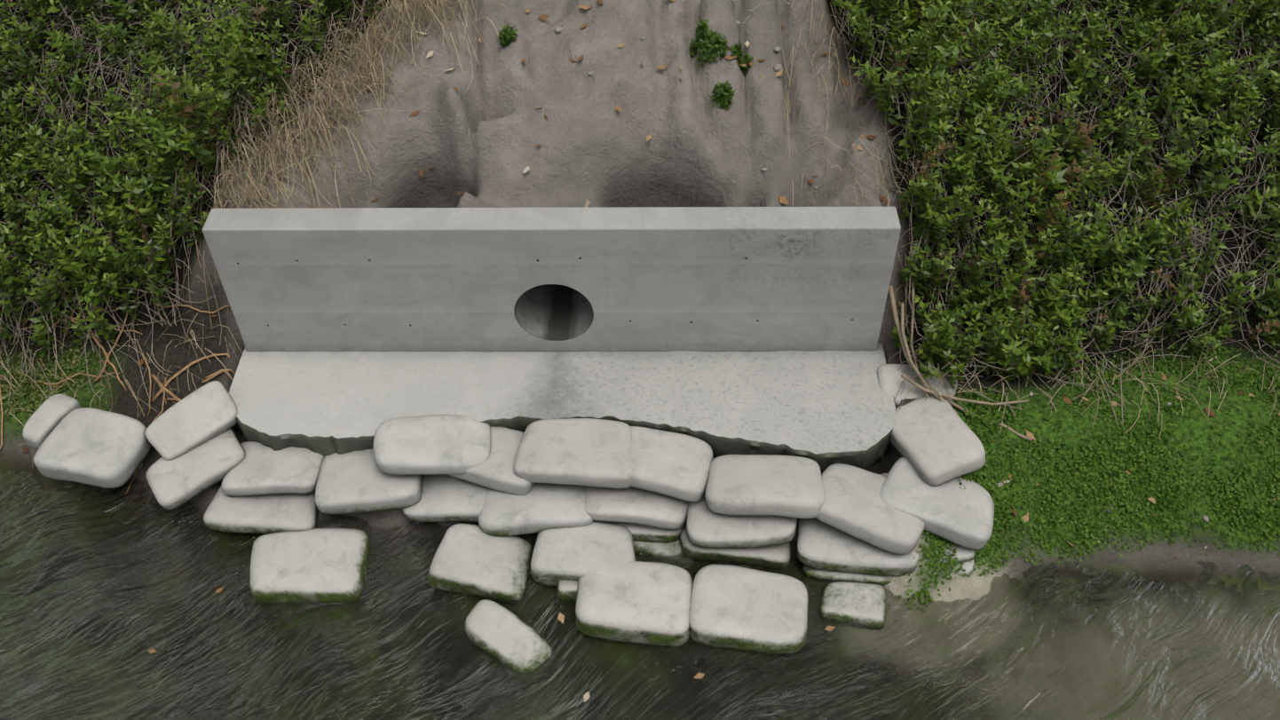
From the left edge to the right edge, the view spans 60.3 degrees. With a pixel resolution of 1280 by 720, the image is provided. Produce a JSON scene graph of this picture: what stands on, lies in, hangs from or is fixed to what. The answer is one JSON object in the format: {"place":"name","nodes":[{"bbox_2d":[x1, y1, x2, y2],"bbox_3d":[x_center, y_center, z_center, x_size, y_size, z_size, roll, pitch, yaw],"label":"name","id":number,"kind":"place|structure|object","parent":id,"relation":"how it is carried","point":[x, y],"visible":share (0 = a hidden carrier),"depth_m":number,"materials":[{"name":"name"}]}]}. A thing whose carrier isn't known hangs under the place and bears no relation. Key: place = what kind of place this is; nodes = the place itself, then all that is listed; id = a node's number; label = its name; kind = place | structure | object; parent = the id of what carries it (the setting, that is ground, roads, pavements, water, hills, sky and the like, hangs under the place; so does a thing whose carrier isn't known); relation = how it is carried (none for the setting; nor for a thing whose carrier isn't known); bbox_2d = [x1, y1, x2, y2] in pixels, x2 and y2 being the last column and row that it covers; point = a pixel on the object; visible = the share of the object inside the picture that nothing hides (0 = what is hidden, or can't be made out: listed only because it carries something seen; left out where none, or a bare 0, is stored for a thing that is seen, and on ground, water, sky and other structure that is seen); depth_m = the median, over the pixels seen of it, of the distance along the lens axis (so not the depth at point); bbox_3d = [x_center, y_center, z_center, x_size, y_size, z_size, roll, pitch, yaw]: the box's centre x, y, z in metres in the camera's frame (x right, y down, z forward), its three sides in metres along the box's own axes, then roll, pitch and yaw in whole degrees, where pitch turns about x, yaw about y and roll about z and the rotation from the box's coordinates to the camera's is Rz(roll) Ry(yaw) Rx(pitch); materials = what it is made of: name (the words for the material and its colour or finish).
{"place":"outdoors","nodes":[
{"label":"outdoors","id":0,"kind":"place"},
{"bbox_2d":[0,0,1279,601],"bbox_3d":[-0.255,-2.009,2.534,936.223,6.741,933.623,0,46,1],"label":"terrain","id":1,"kind":"structure","parent":0,"point":[478,140],"depth_m":4.45,"materials":[{"name":"soil"}]},
{"bbox_2d":[0,171,235,494],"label":"dead branches","id":2,"kind":"object","parent":1,"relation":"on","point":[171,378],"visible":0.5,"depth_m":4.53,"materials":[{"name":"brown wood"}]},
{"bbox_2d":[22,363,994,672],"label":"riprap stones","id":3,"kind":"object","parent":1,"relation":"on","point":[596,504],"visible":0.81,"depth_m":4.09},
{"bbox_2d":[228,342,896,474],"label":"apron slab","id":4,"kind":"structure","parent":1,"relation":"on","point":[824,409],"depth_m":4.38,"materials":[{"name":"concrete"}]},
{"bbox_2d":[202,206,900,351],"bbox_3d":[-0.330,-0.306,4.366,2.600,0.649,0.133,0,46,1],"label":"headwall","id":5,"kind":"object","parent":4,"relation":"on","point":[725,279],"visible":1,"depth_m":4.25,"materials":[{"name":"concrete"}]},
{"bbox_2d":[515,284,592,340],"bbox_3d":[-0.331,-1.256,5.447,0.308,0.308,2.996,0,46,1],"label":"culvert pipe","id":6,"kind":"object","parent":5,"relation":"attached to","point":[553,312],"visible":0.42,"depth_m":4.58,"materials":[{"name":"grey concrete"}]},
{"bbox_2d":[0,331,1279,612],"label":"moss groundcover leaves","id":7,"kind":"object","parent":1,"relation":"on","point":[1118,482],"visible":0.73,"depth_m":4.18,"materials":[{"name":"green plant"}]},
{"bbox_2d":[0,0,1279,445],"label":"dry grass","id":8,"kind":"structure","parent":1,"relation":"on","point":[405,5],"depth_m":4.39,"materials":[{"name":"beige plant"}]},
{"bbox_2d":[0,0,1279,387],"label":"groundcover shrub","id":9,"kind":"object","parent":1,"relation":"on","point":[1053,312],"depth_m":4.38,"materials":[{"name":"green plant"}]},
{"bbox_2d":[0,0,1279,424],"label":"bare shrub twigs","id":10,"kind":"object","parent":1,"relation":"on","point":[902,177],"visible":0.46,"depth_m":4.47,"materials":[{"name":"brown wood"}]},
{"bbox_2d":[23,0,1279,564],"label":"fallen leaves","id":11,"kind":"object","parent":1,"relation":"on","point":[781,201],"visible":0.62,"depth_m":4.42,"materials":[{"name":"brown plant"}]},
{"bbox_2d":[496,18,1009,359],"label":"weed tufts","id":12,"kind":"object","parent":1,"relation":"on","point":[715,42],"visible":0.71,"depth_m":4.45,"materials":[{"name":"green plant"}]},
{"bbox_2d":[325,0,1208,521],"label":"pebbles","id":13,"kind":"object","parent":1,"relation":"on","point":[777,67],"visible":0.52,"depth_m":4.46,"materials":[{"name":"beige stone"}]},
{"bbox_2d":[888,276,1032,441],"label":"dead branches","id":14,"kind":"object","parent":1,"relation":"on","point":[904,344],"visible":1,"depth_m":4.34,"materials":[{"name":"brown plant"}]},
{"bbox_2d":[0,453,1279,719],"bbox_3d":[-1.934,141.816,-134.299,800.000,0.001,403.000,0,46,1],"label":"stream water","id":15,"kind":"structure","parent":0,"point":[101,594],"depth_m":3.87,"materials":[{"name":"grey liquid"}]},
{"bbox_2d":[147,587,835,702],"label":"floating leaves","id":16,"kind":"object","parent":15,"relation":"on","point":[561,619],"visible":0.78,"depth_m":3.88,"materials":[{"name":"brown plant"}]}
]}

